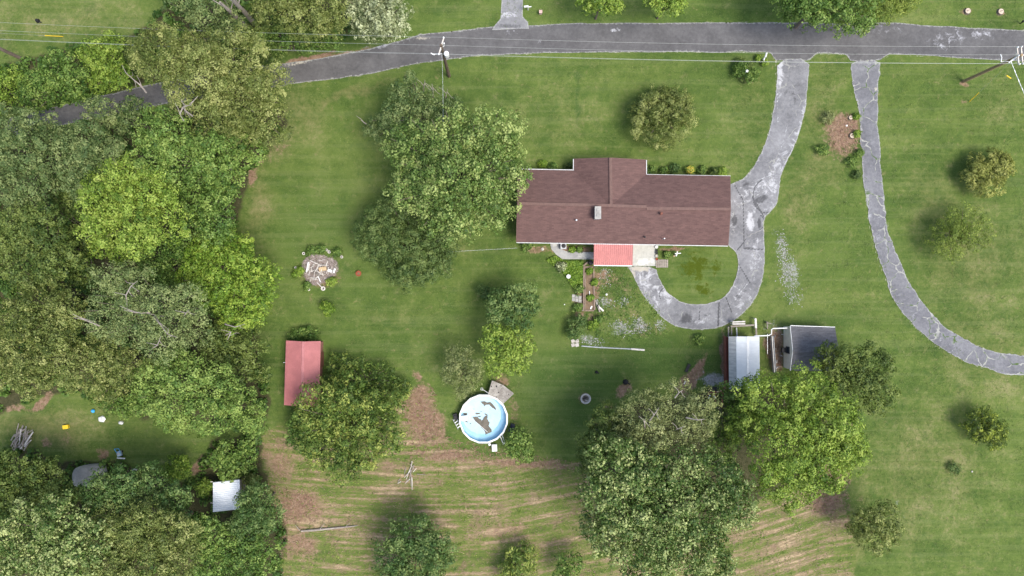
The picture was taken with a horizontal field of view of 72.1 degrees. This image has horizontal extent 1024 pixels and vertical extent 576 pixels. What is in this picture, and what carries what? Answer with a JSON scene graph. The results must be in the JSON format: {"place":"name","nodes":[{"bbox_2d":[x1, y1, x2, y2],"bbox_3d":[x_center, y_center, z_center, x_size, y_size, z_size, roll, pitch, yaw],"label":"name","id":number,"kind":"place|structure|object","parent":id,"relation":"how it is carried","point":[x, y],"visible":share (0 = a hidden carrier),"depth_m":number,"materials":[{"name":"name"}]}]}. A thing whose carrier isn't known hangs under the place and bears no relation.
{"place":"outdoors","nodes":[
{"label":"outdoors","id":0,"kind":"place"},
{"bbox_2d":[492,0,528,29],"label":"side road","id":1,"kind":"structure","parent":0,"point":[507,19],"depth_m":87.99,"materials":[{"name":"concrete"}]},
{"bbox_2d":[0,0,1023,575],"bbox_3d":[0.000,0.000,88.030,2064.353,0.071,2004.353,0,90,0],"label":"ground","id":2,"kind":"structure","parent":0,"point":[698,274],"depth_m":88.03,"materials":[{"name":"green plant"}]},
{"bbox_2d":[0,64,28,113],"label":"broadleaf tree","id":3,"kind":"object","parent":2,"relation":"on","point":[4,80],"visible":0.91,"depth_m":85.35,"materials":[{"name":"green plant"}]},
{"bbox_2d":[0,448,82,534],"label":"broadleaf tree","id":4,"kind":"object","parent":2,"relation":"on","point":[34,480],"visible":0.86,"depth_m":80.16,"materials":[{"name":"green plant"}]},
{"bbox_2d":[0,101,83,213],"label":"broadleaf tree","id":5,"kind":"object","parent":2,"relation":"on","point":[40,158],"visible":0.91,"depth_m":76.76,"materials":[{"name":"green plant"}]},
{"bbox_2d":[0,197,89,293],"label":"broadleaf tree","id":6,"kind":"object","parent":2,"relation":"on","point":[40,247],"visible":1,"depth_m":76.10,"materials":[{"name":"green plant"}]},
{"bbox_2d":[0,270,105,357],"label":"oak tree","id":7,"kind":"object","parent":2,"relation":"on","point":[60,314],"visible":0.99,"depth_m":75.53,"materials":[{"name":"green plant"}]},
{"bbox_2d":[0,322,106,401],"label":"oak tree","id":8,"kind":"object","parent":2,"relation":"on","point":[67,369],"visible":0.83,"depth_m":76.24,"materials":[{"name":"green plant"}]},
{"bbox_2d":[14,48,94,117],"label":"broadleaf tree","id":9,"kind":"object","parent":2,"relation":"on","point":[63,85],"visible":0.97,"depth_m":83.15,"materials":[{"name":"green plant"}]},
{"bbox_2d":[0,489,116,575],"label":"tulip tree","id":10,"kind":"object","parent":2,"relation":"on","point":[66,531],"visible":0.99,"depth_m":75.36,"materials":[{"name":"green plant"}]},
{"bbox_2d":[46,178,112,288],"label":"broadleaf tree","id":11,"kind":"object","parent":2,"relation":"on","point":[68,204],"visible":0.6,"depth_m":80.17,"materials":[{"name":"green plant"}]},
{"bbox_2d":[72,463,106,487],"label":"trampoline","id":12,"kind":"object","parent":2,"relation":"on","point":[80,474],"visible":0.6,"depth_m":86.62,"materials":[{"name":"grey fabric"}]},
{"bbox_2d":[52,118,133,204],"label":"broadleaf tree","id":13,"kind":"object","parent":2,"relation":"on","point":[86,157],"visible":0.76,"depth_m":76.44,"materials":[{"name":"green plant"}]},
{"bbox_2d":[73,29,132,95],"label":"feathery tree","id":14,"kind":"object","parent":2,"relation":"on","point":[108,73],"visible":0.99,"depth_m":82.22,"materials":[{"name":"green plant"}]},
{"bbox_2d":[88,383,137,422],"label":"bush","id":15,"kind":"object","parent":2,"relation":"on","point":[116,409],"visible":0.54,"depth_m":83.94,"materials":[{"name":"green plant"}]},
{"bbox_2d":[85,232,141,266],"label":"bush","id":16,"kind":"object","parent":2,"relation":"on","point":[108,253],"visible":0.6,"depth_m":79.68,"materials":[{"name":"green plant"}]},
{"bbox_2d":[79,94,150,135],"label":"broadleaf tree","id":17,"kind":"object","parent":2,"relation":"on","point":[114,120],"visible":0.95,"depth_m":80.18,"materials":[{"name":"green plant"}]},
{"bbox_2d":[77,323,153,406],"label":"oak tree","id":18,"kind":"object","parent":2,"relation":"on","point":[111,361],"visible":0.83,"depth_m":77.22,"materials":[{"name":"green plant"}]},
{"bbox_2d":[117,34,146,84],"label":"bush","id":19,"kind":"object","parent":2,"relation":"on","point":[127,60],"visible":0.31,"depth_m":84.49,"materials":[{"name":"green plant"}]},
{"bbox_2d":[72,150,196,261],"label":"broadleaf tree","id":20,"kind":"object","parent":2,"relation":"on","point":[152,215],"visible":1,"depth_m":74.55,"materials":[{"name":"green plant"}]},
{"bbox_2d":[75,458,193,520],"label":"broadleaf tree","id":21,"kind":"object","parent":2,"relation":"on","point":[121,494],"visible":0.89,"depth_m":78.09,"materials":[{"name":"green plant"}]},
{"bbox_2d":[79,496,206,575],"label":"broadleaf tree","id":22,"kind":"object","parent":2,"relation":"on","point":[136,543],"visible":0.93,"depth_m":75.52,"materials":[{"name":"green plant"}]},
{"bbox_2d":[73,259,243,368],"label":"oak tree","id":23,"kind":"object","parent":2,"relation":"on","point":[170,308],"visible":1,"depth_m":74.71,"materials":[{"name":"green plant"}]},
{"bbox_2d":[136,228,195,299],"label":"broadleaf tree","id":24,"kind":"object","parent":2,"relation":"on","point":[178,255],"visible":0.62,"depth_m":81.92,"materials":[{"name":"green plant"}]},
{"bbox_2d":[161,453,191,482],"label":"shrub","id":25,"kind":"object","parent":2,"relation":"on","point":[180,464],"visible":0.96,"depth_m":85.07,"materials":[{"name":"green plant"}]},
{"bbox_2d":[0,0,354,575],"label":"undergrowth","id":26,"kind":"object","parent":2,"relation":"on","point":[171,21],"visible":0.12,"depth_m":87.53,"materials":[{"name":"green plant"}]},
{"bbox_2d":[123,345,268,438],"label":"broadleaf tree","id":27,"kind":"object","parent":2,"relation":"on","point":[212,395],"visible":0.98,"depth_m":77.47,"materials":[{"name":"green plant"}]},
{"bbox_2d":[126,103,267,191],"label":"broadleaf tree","id":28,"kind":"object","parent":2,"relation":"on","point":[211,164],"visible":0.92,"depth_m":75.77,"materials":[{"name":"green plant"}]},
{"bbox_2d":[192,477,212,497],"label":"shrub","id":29,"kind":"object","parent":2,"relation":"on","point":[207,485],"visible":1,"depth_m":86.08,"materials":[{"name":"green plant"}]},
{"bbox_2d":[160,0,246,42],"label":"broadleaf tree","id":30,"kind":"object","parent":2,"relation":"on","point":[221,21],"visible":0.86,"depth_m":77.69,"materials":[{"name":"green plant"}]},
{"bbox_2d":[173,169,241,249],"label":"broadleaf tree","id":31,"kind":"object","parent":2,"relation":"on","point":[209,207],"visible":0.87,"depth_m":78.99,"materials":[{"name":"green plant"}]},
{"bbox_2d":[122,17,294,155],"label":"oak tree","id":32,"kind":"object","parent":2,"relation":"on","point":[186,56],"visible":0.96,"depth_m":75.33,"materials":[{"name":"green plant"}]},
{"bbox_2d":[172,228,284,336],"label":"lime tree","id":33,"kind":"object","parent":2,"relation":"on","point":[240,279],"visible":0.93,"depth_m":80.09,"materials":[{"name":"green plant"}]},
{"bbox_2d":[210,476,246,511],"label":"tin shed","id":34,"kind":"structure","parent":2,"relation":"on","point":[224,493],"depth_m":85.46,"materials":[{"name":"white metal"}]},
{"bbox_2d":[213,0,247,32],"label":"bare tree","id":35,"kind":"object","parent":2,"relation":"on","point":[229,10],"visible":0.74,"depth_m":77.72,"materials":[{"name":"grey wood"}]},
{"bbox_2d":[183,511,283,575],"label":"broadleaf tree","id":36,"kind":"object","parent":2,"relation":"on","point":[255,561],"visible":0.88,"depth_m":80.98,"materials":[{"name":"green plant"}]},
{"bbox_2d":[209,436,257,482],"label":"broadleaf tree","id":37,"kind":"object","parent":2,"relation":"on","point":[227,461],"visible":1,"depth_m":85.00,"materials":[{"name":"green plant"}]},
{"bbox_2d":[197,315,273,384],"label":"broadleaf tree","id":38,"kind":"object","parent":2,"relation":"on","point":[241,349],"visible":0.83,"depth_m":82.16,"materials":[{"name":"green plant"}]},
{"bbox_2d":[231,0,259,27],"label":"bare tree","id":39,"kind":"object","parent":2,"relation":"on","point":[240,7],"visible":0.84,"depth_m":79.12,"materials":[{"name":"grey wood"}]},
{"bbox_2d":[241,473,260,492],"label":"shrub","id":40,"kind":"object","parent":2,"relation":"on","point":[249,478],"visible":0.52,"depth_m":86.04,"materials":[{"name":"green plant"}]},
{"bbox_2d":[223,15,284,69],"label":"bush","id":41,"kind":"object","parent":2,"relation":"on","point":[265,30],"visible":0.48,"depth_m":83.88,"materials":[{"name":"green plant"}]},
{"bbox_2d":[223,477,287,543],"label":"tree","id":42,"kind":"object","parent":2,"relation":"on","point":[257,489],"visible":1,"depth_m":80.76,"materials":[{"name":"green plant"}]},
{"bbox_2d":[236,23,343,57],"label":"bush","id":43,"kind":"object","parent":2,"relation":"on","point":[296,44],"visible":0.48,"depth_m":84.38,"materials":[{"name":"green plant"}]},
{"bbox_2d":[291,264,305,278],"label":"shrub","id":44,"kind":"object","parent":2,"relation":"on","point":[299,271],"visible":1,"depth_m":87.25,"materials":[{"name":"green plant"}]},
{"bbox_2d":[248,0,351,45],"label":"broadleaf tree","id":45,"kind":"object","parent":2,"relation":"on","point":[314,17],"visible":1,"depth_m":77.91,"materials":[{"name":"green plant"}]},
{"bbox_2d":[283,340,323,405],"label":"metal shed","id":46,"kind":"structure","parent":2,"relation":"on","point":[304,362],"depth_m":84.95,"materials":[{"name":"metal"}]},
{"bbox_2d":[286,325,320,340],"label":"bush","id":47,"kind":"object","parent":2,"relation":"on","point":[307,335],"visible":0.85,"depth_m":87.10,"materials":[{"name":"green plant"}]},
{"bbox_2d":[283,407,329,458],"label":"bush","id":48,"kind":"object","parent":2,"relation":"on","point":[288,439],"visible":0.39,"depth_m":83.87,"materials":[{"name":"green plant"}]},
{"bbox_2d":[301,254,337,285],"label":"brush twigs","id":49,"kind":"object","parent":2,"relation":"on","point":[317,282],"visible":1,"depth_m":87.88,"materials":[{"name":"brown wood"}]},
{"bbox_2d":[295,523,357,531],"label":"fallen log","id":50,"kind":"object","parent":2,"relation":"on","point":[321,528],"visible":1,"depth_m":87.79,"materials":[{"name":"grey wood"}]},
{"bbox_2d":[318,300,335,316],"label":"shrub","id":51,"kind":"object","parent":2,"relation":"on","point":[328,308],"visible":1,"depth_m":86.61,"materials":[{"name":"green plant"}]},
{"bbox_2d":[291,367,408,487],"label":"walnut tree","id":52,"kind":"object","parent":2,"relation":"on","point":[369,430],"visible":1,"depth_m":80.92,"materials":[{"name":"green plant"}]},
{"bbox_2d":[320,350,412,408],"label":"bush","id":53,"kind":"object","parent":2,"relation":"on","point":[393,387],"visible":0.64,"depth_m":85.77,"materials":[{"name":"green plant"}]},
{"bbox_2d":[337,0,414,45],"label":"silver tree","id":54,"kind":"object","parent":2,"relation":"on","point":[379,18],"visible":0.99,"depth_m":79.59,"materials":[{"name":"green plant"}]},
{"bbox_2d":[349,193,462,296],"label":"broadleaf tree","id":55,"kind":"object","parent":2,"relation":"on","point":[402,234],"visible":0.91,"depth_m":82.56,"materials":[{"name":"green plant"}]},
{"bbox_2d":[357,69,464,143],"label":"broadleaf tree","id":56,"kind":"object","parent":2,"relation":"on","point":[413,110],"visible":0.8,"depth_m":80.14,"materials":[{"name":"green plant"}]},
{"bbox_2d":[370,512,458,575],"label":"broadleaf tree","id":57,"kind":"object","parent":2,"relation":"on","point":[421,547],"visible":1,"depth_m":82.17,"materials":[{"name":"green plant"}]},
{"bbox_2d":[432,37,450,77],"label":"utility pole","id":58,"kind":"object","parent":2,"relation":"on","point":[445,55],"visible":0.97,"depth_m":79.27,"materials":[{"name":"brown wood"}]},
{"bbox_2d":[450,37,965,46],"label":"power line","id":59,"kind":"object","parent":58,"relation":"attached to","point":[739,44],"visible":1,"depth_m":78.25,"materials":[{"name":"metal"}]},
{"bbox_2d":[378,102,532,247],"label":"maple tree","id":60,"kind":"object","parent":2,"relation":"on","point":[467,183],"visible":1,"depth_m":76.40,"materials":[{"name":"green plant"}]},
{"bbox_2d":[439,341,485,401],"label":"sparse tree","id":61,"kind":"object","parent":2,"relation":"on","point":[465,373],"visible":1,"depth_m":83.04,"materials":[{"name":"green plant"}]},
{"bbox_2d":[459,394,507,442],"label":"swimming pool","id":62,"kind":"structure","parent":2,"relation":"on","point":[488,413],"depth_m":87.81,"materials":[{"name":"white paint"}]},
{"bbox_2d":[476,283,492,302],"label":"shrub","id":63,"kind":"object","parent":2,"relation":"on","point":[484,296],"visible":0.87,"depth_m":86.16,"materials":[{"name":"green plant"}]},
{"bbox_2d":[488,380,513,403],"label":"pool deck","id":64,"kind":"structure","parent":2,"relation":"on","point":[502,394],"depth_m":86.85,"materials":[{"name":"grey wood"}]},
{"bbox_2d":[477,320,537,379],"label":"broadleaf tree","id":65,"kind":"object","parent":2,"relation":"on","point":[512,349],"visible":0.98,"depth_m":82.00,"materials":[{"name":"green plant"}]},
{"bbox_2d":[484,279,541,335],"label":"dark tree","id":66,"kind":"object","parent":2,"relation":"on","point":[504,307],"visible":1,"depth_m":81.78,"materials":[{"name":"green plant"}]},
{"bbox_2d":[495,539,540,575],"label":"bush","id":67,"kind":"object","parent":2,"relation":"on","point":[511,569],"visible":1,"depth_m":85.46,"materials":[{"name":"green plant"}]},
{"bbox_2d":[503,425,535,465],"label":"bush","id":68,"kind":"object","parent":2,"relation":"on","point":[518,445],"visible":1,"depth_m":85.46,"materials":[{"name":"green plant"}]},
{"bbox_2d":[258,386,852,575],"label":"cut straw","id":69,"kind":"object","parent":2,"relation":"on","point":[499,513],"visible":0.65,"depth_m":87.96,"materials":[{"name":"beige plant"}]},
{"bbox_2d":[261,387,854,575],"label":"field weeds","id":70,"kind":"object","parent":2,"relation":"on","point":[565,498],"visible":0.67,"depth_m":87.97,"materials":[{"name":"green plant"}]},
{"bbox_2d":[266,113,860,528],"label":"scrub twigs","id":71,"kind":"object","parent":2,"relation":"on","point":[844,494],"visible":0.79,"depth_m":87.90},
{"bbox_2d":[547,256,582,287],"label":"bed plants","id":72,"kind":"object","parent":2,"relation":"on","point":[574,271],"visible":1,"depth_m":87.74,"materials":[{"name":"green plant"}]},
{"bbox_2d":[552,550,585,575],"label":"bush","id":73,"kind":"object","parent":2,"relation":"on","point":[562,569],"visible":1,"depth_m":84.73,"materials":[{"name":"green plant"}]},
{"bbox_2d":[565,311,588,340],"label":"shrub","id":74,"kind":"object","parent":2,"relation":"on","point":[580,321],"visible":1,"depth_m":86.43,"materials":[{"name":"green plant"}]},
{"bbox_2d":[583,266,594,310],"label":"raised bed","id":75,"kind":"object","parent":2,"relation":"on","point":[587,279],"visible":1,"depth_m":87.78,"materials":[{"name":"soil"}]},
{"bbox_2d":[575,0,625,19],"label":"broadleaf tree","id":76,"kind":"object","parent":2,"relation":"on","point":[597,6],"visible":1,"depth_m":81.62,"materials":[{"name":"green plant"}]},
{"bbox_2d":[570,399,648,481],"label":"broadleaf tree","id":77,"kind":"object","parent":2,"relation":"on","point":[598,429],"visible":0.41,"depth_m":79.95,"materials":[{"name":"green plant"}]},
{"bbox_2d":[516,158,730,265],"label":"brick house","id":78,"kind":"structure","parent":2,"relation":"on","point":[618,208],"depth_m":84.16,"materials":[{"name":"brown"}]},
{"bbox_2d":[592,270,667,345],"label":"yard weeds","id":79,"kind":"object","parent":2,"relation":"on","point":[604,292],"visible":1,"depth_m":87.97,"materials":[{"name":"green plant"}]},
{"bbox_2d":[626,83,699,151],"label":"round tree","id":80,"kind":"object","parent":2,"relation":"on","point":[663,98],"visible":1,"depth_m":84.31,"materials":[{"name":"green plant"}]},
{"bbox_2d":[642,0,688,18],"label":"broadleaf tree","id":81,"kind":"object","parent":2,"relation":"on","point":[672,7],"visible":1,"depth_m":81.15,"materials":[{"name":"green plant"}]},
{"bbox_2d":[574,431,759,575],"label":"tulip tree","id":82,"kind":"object","parent":2,"relation":"on","point":[646,501],"visible":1,"depth_m":74.43,"materials":[{"name":"green plant"}]},
{"bbox_2d":[611,376,723,455],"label":"sycamore tree","id":83,"kind":"object","parent":2,"relation":"on","point":[660,414],"visible":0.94,"depth_m":76.50,"materials":[{"name":"green plant"}]},
{"bbox_2d":[581,229,802,383],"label":"gravel","id":84,"kind":"structure","parent":2,"relation":"on","point":[643,327],"depth_m":87.99,"materials":[{"name":"grey gravel"}]},
{"bbox_2d":[628,58,808,329],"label":"driveway loop","id":85,"kind":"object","parent":2,"relation":"on","point":[754,194],"visible":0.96,"depth_m":87.99,"materials":[{"name":"concrete"}]},
{"bbox_2d":[700,373,762,468],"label":"understory tree","id":86,"kind":"object","parent":2,"relation":"on","point":[731,398],"visible":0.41,"depth_m":81.07,"materials":[{"name":"green plant"}]},
{"bbox_2d":[732,59,748,78],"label":"boxwood bush","id":87,"kind":"object","parent":2,"relation":"on","point":[742,66],"visible":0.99,"depth_m":86.83,"materials":[{"name":"green plant"}]},
{"bbox_2d":[723,336,759,388],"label":"metal outbuilding","id":88,"kind":"structure","parent":2,"relation":"on","point":[741,356],"depth_m":85.26,"materials":[{"name":"white paint"}]},
{"bbox_2d":[741,65,760,83],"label":"boxwood bush","id":89,"kind":"object","parent":2,"relation":"on","point":[754,77],"visible":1,"depth_m":86.79,"materials":[{"name":"green plant"}]},
{"bbox_2d":[770,336,775,372],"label":"sheet fence","id":90,"kind":"object","parent":2,"relation":"on","point":[773,348],"visible":0.89,"depth_m":86.97,"materials":[{"name":"grey metal"}]},
{"bbox_2d":[723,358,871,517],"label":"broadleaf tree","id":91,"kind":"object","parent":2,"relation":"on","point":[813,444],"visible":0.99,"depth_m":74.71,"materials":[{"name":"green plant"}]},
{"bbox_2d":[781,325,837,370],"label":"wooden shed","id":92,"kind":"structure","parent":2,"relation":"on","point":[800,343],"depth_m":85.62,"materials":[{"name":"grey"}]},
{"bbox_2d":[813,143,830,155],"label":"shrub","id":93,"kind":"object","parent":2,"relation":"on","point":[823,147],"visible":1,"depth_m":87.19,"materials":[{"name":"green plant"}]},
{"bbox_2d":[769,0,884,39],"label":"broadleaf tree","id":94,"kind":"object","parent":2,"relation":"on","point":[808,10],"visible":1,"depth_m":78.89,"materials":[{"name":"green plant"}]},
{"bbox_2d":[820,110,835,124],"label":"shrub","id":95,"kind":"object","parent":2,"relation":"on","point":[831,117],"visible":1,"depth_m":87.20,"materials":[{"name":"green plant"}]},
{"bbox_2d":[809,339,901,421],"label":"evergreen tree","id":96,"kind":"object","parent":2,"relation":"on","point":[861,368],"visible":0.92,"depth_m":80.24,"materials":[{"name":"green plant"}]},
{"bbox_2d":[845,499,904,556],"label":"broadleaf tree","id":97,"kind":"object","parent":2,"relation":"on","point":[878,527],"visible":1,"depth_m":82.59,"materials":[{"name":"green plant"}]},
{"bbox_2d":[853,0,922,25],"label":"broadleaf tree","id":98,"kind":"object","parent":2,"relation":"on","point":[894,6],"visible":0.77,"depth_m":81.08,"materials":[{"name":"green plant"}]},
{"bbox_2d":[851,59,1023,374],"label":"driveway curve","id":99,"kind":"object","parent":2,"relation":"on","point":[925,322],"visible":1,"depth_m":87.99,"materials":[{"name":"concrete"}]},
{"bbox_2d":[947,460,962,474],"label":"shrub","id":100,"kind":"object","parent":2,"relation":"on","point":[952,468],"visible":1,"depth_m":87.39,"materials":[{"name":"green plant"}]},
{"bbox_2d":[920,200,998,264],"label":"young tree","id":101,"kind":"object","parent":2,"relation":"on","point":[964,232],"visible":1,"depth_m":84.80,"materials":[{"name":"green plant"}]},
{"bbox_2d":[956,405,1009,450],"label":"holly bush","id":102,"kind":"object","parent":2,"relation":"on","point":[993,428],"visible":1,"depth_m":85.68,"materials":[{"name":"green plant"}]},
{"bbox_2d":[958,146,1016,197],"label":"willow shrub","id":103,"kind":"object","parent":2,"relation":"on","point":[994,166],"visible":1,"depth_m":85.20,"materials":[{"name":"green plant"}]},
{"bbox_2d":[962,46,1023,82],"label":"utility pole","id":104,"kind":"object","parent":2,"relation":"on","point":[1021,54],"visible":1,"depth_m":80.71,"materials":[{"name":"brown wood"}]},
{"bbox_2d":[8,22,1023,134],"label":"road","id":105,"kind":"structure","parent":0,"point":[779,41],"depth_m":88.00,"materials":[{"name":"grey asphalt"}]},
{"bbox_2d":[550,244,593,258],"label":"garden path","id":106,"kind":"structure","parent":0,"point":[559,252],"depth_m":87.95,"materials":[{"name":"concrete"}]},
{"bbox_2d":[595,243,655,265],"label":"patio","id":107,"kind":"structure","parent":0,"point":[643,255],"depth_m":87.94,"materials":[{"name":"concrete"}]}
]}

